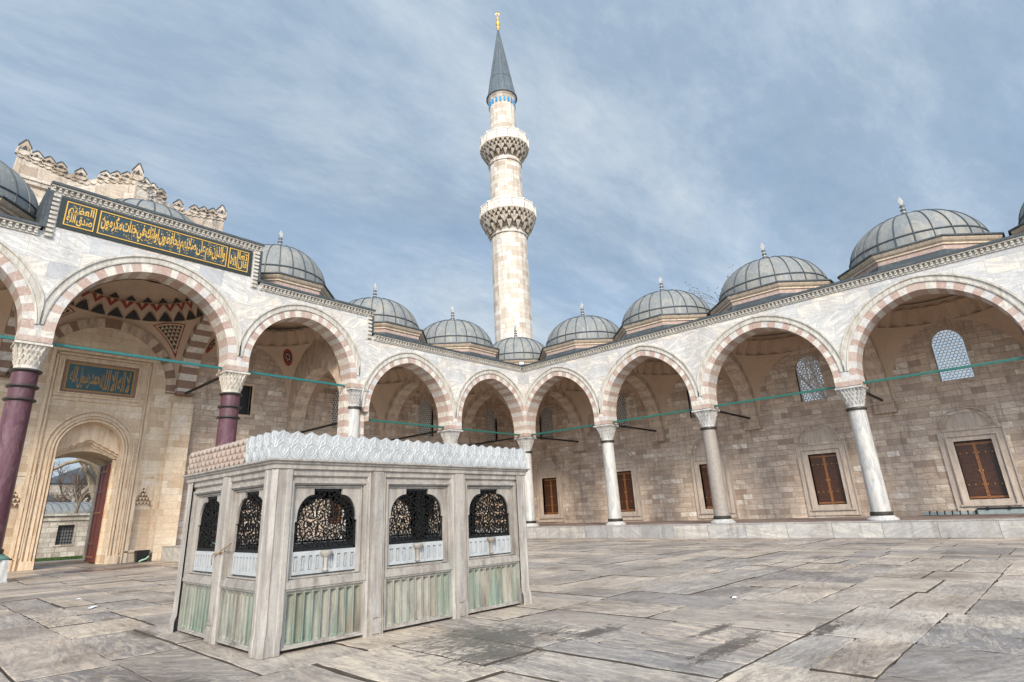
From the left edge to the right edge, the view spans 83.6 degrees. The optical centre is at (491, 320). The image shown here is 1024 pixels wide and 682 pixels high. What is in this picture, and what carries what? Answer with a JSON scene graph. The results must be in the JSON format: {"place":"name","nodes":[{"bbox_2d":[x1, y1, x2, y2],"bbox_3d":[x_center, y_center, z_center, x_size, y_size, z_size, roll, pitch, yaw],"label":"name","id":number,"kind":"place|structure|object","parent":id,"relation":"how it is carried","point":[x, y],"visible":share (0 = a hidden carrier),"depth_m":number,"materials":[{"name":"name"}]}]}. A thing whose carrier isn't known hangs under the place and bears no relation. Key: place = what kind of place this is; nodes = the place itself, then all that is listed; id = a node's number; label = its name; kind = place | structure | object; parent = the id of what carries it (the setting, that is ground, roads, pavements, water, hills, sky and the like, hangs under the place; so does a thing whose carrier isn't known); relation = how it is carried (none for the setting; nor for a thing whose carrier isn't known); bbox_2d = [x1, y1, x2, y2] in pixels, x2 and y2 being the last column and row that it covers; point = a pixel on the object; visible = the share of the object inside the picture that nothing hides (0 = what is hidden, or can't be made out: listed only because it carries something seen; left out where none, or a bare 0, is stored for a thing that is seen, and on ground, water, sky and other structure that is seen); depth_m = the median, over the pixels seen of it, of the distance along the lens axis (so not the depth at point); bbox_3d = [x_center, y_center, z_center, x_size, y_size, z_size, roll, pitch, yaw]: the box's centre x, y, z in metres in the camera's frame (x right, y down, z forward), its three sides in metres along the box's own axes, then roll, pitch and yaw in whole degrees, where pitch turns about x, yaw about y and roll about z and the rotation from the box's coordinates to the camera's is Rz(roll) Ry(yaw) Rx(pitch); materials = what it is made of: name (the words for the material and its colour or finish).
{"place":"outdoors","nodes":[
{"label":"outdoors","id":0,"kind":"place"},
{"bbox_2d":[35,558,81,562],"bbox_3d":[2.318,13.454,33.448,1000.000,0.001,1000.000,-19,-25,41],"label":"ground","id":1,"kind":"structure","parent":0,"point":[57,560],"depth_m":43.24,"materials":[{"name":"stone"}]},
{"bbox_2d":[47,461,95,501],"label":"bare tree","id":2,"kind":"object","parent":1,"relation":"on","point":[61,498],"visible":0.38,"depth_m":59.67,"materials":[{"name":"grey plant"}]},
{"bbox_2d":[49,467,96,501],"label":"precinct building","id":3,"kind":"structure","parent":1,"relation":"on","point":[54,484],"depth_m":74.64,"materials":[{"name":"stone"}]},
{"bbox_2d":[54,458,97,500],"bbox_3d":[-23.234,9.767,36.535,5.211,10.919,9.962,-19,-25,41],"label":"bare tree","id":4,"kind":"object","parent":1,"relation":"on","point":[93,466],"visible":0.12,"depth_m":33.41,"materials":[{"name":"beige plant"}]},
{"bbox_2d":[70,465,96,513],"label":"bare tree","id":5,"kind":"object","parent":1,"relation":"on","point":[82,497],"visible":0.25,"depth_m":52.53,"materials":[{"name":"brown plant"}]},
{"bbox_2d":[479,12,535,342],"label":"minaret","id":6,"kind":"object","parent":1,"relation":"on","point":[507,213],"visible":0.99,"depth_m":53.52,"materials":[{"name":"stone"}]},
{"bbox_2d":[623,266,732,423],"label":"bare tree","id":7,"kind":"object","parent":1,"relation":"on","point":[701,298],"visible":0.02,"depth_m":44.18,"materials":[{"name":"brown plant"}]},
{"bbox_2d":[35,555,82,561],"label":"lawn","id":8,"kind":"structure","parent":0,"point":[60,558],"depth_m":45.08,"materials":[{"name":"green plant"}]},
{"bbox_2d":[36,502,91,558],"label":"precinct building","id":9,"kind":"structure","parent":0,"point":[64,530],"depth_m":49.95,"materials":[{"name":"stone"}]},
{"bbox_2d":[52,523,76,546],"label":"window frame","id":10,"kind":"structure","parent":9,"relation":"in","point":[63,531],"depth_m":49.84,"materials":[{"name":"stone"}]},
{"bbox_2d":[7,561,178,582],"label":"step","id":11,"kind":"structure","parent":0,"point":[49,571],"depth_m":20.87,"materials":[{"name":"stone"}]},
{"bbox_2d":[67,565,160,572],"bbox_3d":[-13.796,9.057,20.927,0.900,0.004,2.900,-19,-25,41],"label":"porphyry strip","id":12,"kind":"object","parent":11,"relation":"on","point":[111,568],"visible":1,"depth_m":20.81,"materials":[{"name":"grey stone"}]},
{"bbox_2d":[12,139,226,231],"bbox_3d":[-18.639,1.421,26.926,3.935,18.672,9.240,-19,-25,41],"label":"gatehouse","id":13,"kind":"object","parent":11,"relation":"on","point":[37,172],"visible":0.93,"depth_m":27.55,"materials":[{"name":"stone"}]},
{"bbox_2d":[134,550,149,561],"bbox_3d":[-14.956,10.061,24.455,0.495,0.480,0.500,-19,-25,41],"label":"waste bin","id":14,"kind":"object","parent":11,"relation":"on","point":[141,555],"visible":1,"depth_m":24.37,"materials":[{"name":"black plastic"}]},
{"bbox_2d":[6,538,1012,679],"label":"courtyard ground","id":15,"kind":"structure","parent":0,"point":[349,677],"depth_m":9.06,"materials":[{"name":"grey stone"}]},
{"bbox_2d":[0,160,563,582],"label":"arcaded gallery","id":16,"kind":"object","parent":15,"relation":"on","point":[149,346],"visible":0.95,"depth_m":25.55,"materials":[{"name":"stone"}]},
{"bbox_2d":[34,463,54,562],"bbox_3d":[-18.917,8.077,23.987,1.380,4.090,0.129,-19,-25,41],"label":"door leaf","id":17,"kind":"structure","parent":16,"relation":"in","point":[54,463],"depth_m":23.50,"materials":[{"name":"red wood"}]},
{"bbox_2d":[85,464,110,562],"bbox_3d":[-17.485,8.492,25.382,1.380,4.090,0.129,-19,-25,41],"label":"door leaf","id":18,"kind":"structure","parent":16,"relation":"in","point":[92,544],"depth_m":25.25,"materials":[{"name":"red wood"}]},
{"bbox_2d":[238,383,254,416],"bbox_3d":[-13.048,4.081,29.521,0.320,1.720,1.370,-19,-25,41],"label":"window frame","id":19,"kind":"structure","parent":16,"relation":"in","point":[244,400],"depth_m":29.86,"materials":[{"name":"beige stone"}]},
{"bbox_2d":[320,500,341,533],"bbox_3d":[-8.538,9.616,32.269,0.410,4.419,2.340,-19,-25,41],"label":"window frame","id":20,"kind":"structure","parent":16,"relation":"in","point":[324,500],"depth_m":31.34,"materials":[{"name":"beige stone"}]},
{"bbox_2d":[429,501,439,527],"bbox_3d":[-4.259,10.855,36.436,0.410,4.419,2.340,-19,-25,41],"label":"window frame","id":21,"kind":"structure","parent":16,"relation":"in","point":[433,501],"depth_m":36.37,"materials":[{"name":"beige stone"}]},
{"bbox_2d":[481,197,1023,537],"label":"arcaded gallery","id":22,"kind":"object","parent":15,"relation":"on","point":[729,431],"visible":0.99,"depth_m":27.70,"materials":[{"name":"stone"}]},
{"bbox_2d":[536,457,564,521],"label":"window frame","id":23,"kind":"structure","parent":22,"relation":"in","point":[553,487],"depth_m":40.69,"materials":[{"name":"beige stone"}]},
{"bbox_2d":[614,448,643,519],"bbox_3d":[8.509,10.463,36.756,2.340,4.419,0.410,-19,-25,41],"label":"window frame","id":24,"kind":"structure","parent":22,"relation":"in","point":[628,482],"depth_m":36.47,"materials":[{"name":"beige stone"}]},
{"bbox_2d":[689,439,738,518],"bbox_3d":[12.694,8.997,32.895,2.340,4.419,0.410,-19,-25,41],"label":"window frame","id":25,"kind":"structure","parent":22,"relation":"in","point":[695,461],"depth_m":32.90,"materials":[{"name":"beige stone"}]},
{"bbox_2d":[795,425,861,515],"bbox_3d":[16.908,7.520,29.007,2.340,4.419,0.410,-19,-25,41],"label":"window frame","id":26,"kind":"structure","parent":22,"relation":"in","point":[834,482],"depth_m":28.92,"materials":[{"name":"beige stone"}]},
{"bbox_2d":[923,510,978,514],"bbox_3d":[20.093,8.357,24.924,2.140,0.170,0.340,-19,-25,41],"label":"metal rail","id":27,"kind":"object","parent":22,"relation":"on","point":[967,512],"visible":0.98,"depth_m":24.83,"materials":[{"name":"black metal"}]},
{"bbox_2d":[936,407,1023,511],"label":"window frame","id":28,"kind":"structure","parent":22,"relation":"in","point":[994,457],"depth_m":24.95,"materials":[{"name":"beige stone"}]},
{"bbox_2d":[976,506,1023,513],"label":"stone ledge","id":29,"kind":"object","parent":22,"relation":"on","point":[1005,510],"visible":0.98,"depth_m":23.63,"materials":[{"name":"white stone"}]},
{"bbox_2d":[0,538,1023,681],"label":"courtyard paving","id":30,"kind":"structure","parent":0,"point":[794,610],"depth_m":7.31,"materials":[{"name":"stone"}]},
{"bbox_2d":[168,430,531,659],"bbox_3d":[-1.979,3.286,8.995,2.960,2.450,4.620,-19,-25,41],"label":"ablution fountain","id":31,"kind":"object","parent":30,"relation":"on","point":[274,590],"visible":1,"depth_m":7.59,"materials":[{"name":"stone"}]},
{"bbox_2d":[211,542,232,564],"bbox_3d":[-3.403,2.992,7.374,0.587,0.278,0.250,-19,-25,41],"label":"rope","id":32,"kind":"object","parent":31,"relation":"attached to","point":[219,552],"visible":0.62,"depth_m":7.33,"materials":[{"name":"beige fabric"}]},
{"bbox_2d":[0,0,1023,476],"label":"sky","id":33,"kind":"structure","parent":0,"point":[670,140],"materials":[{"name":"blue"}]},
{"bbox_2d":[798,357,826,399],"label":"window","id":34,"kind":"structure","parent":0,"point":[812,377],"depth_m":40.21,"materials":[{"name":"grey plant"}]}
]}

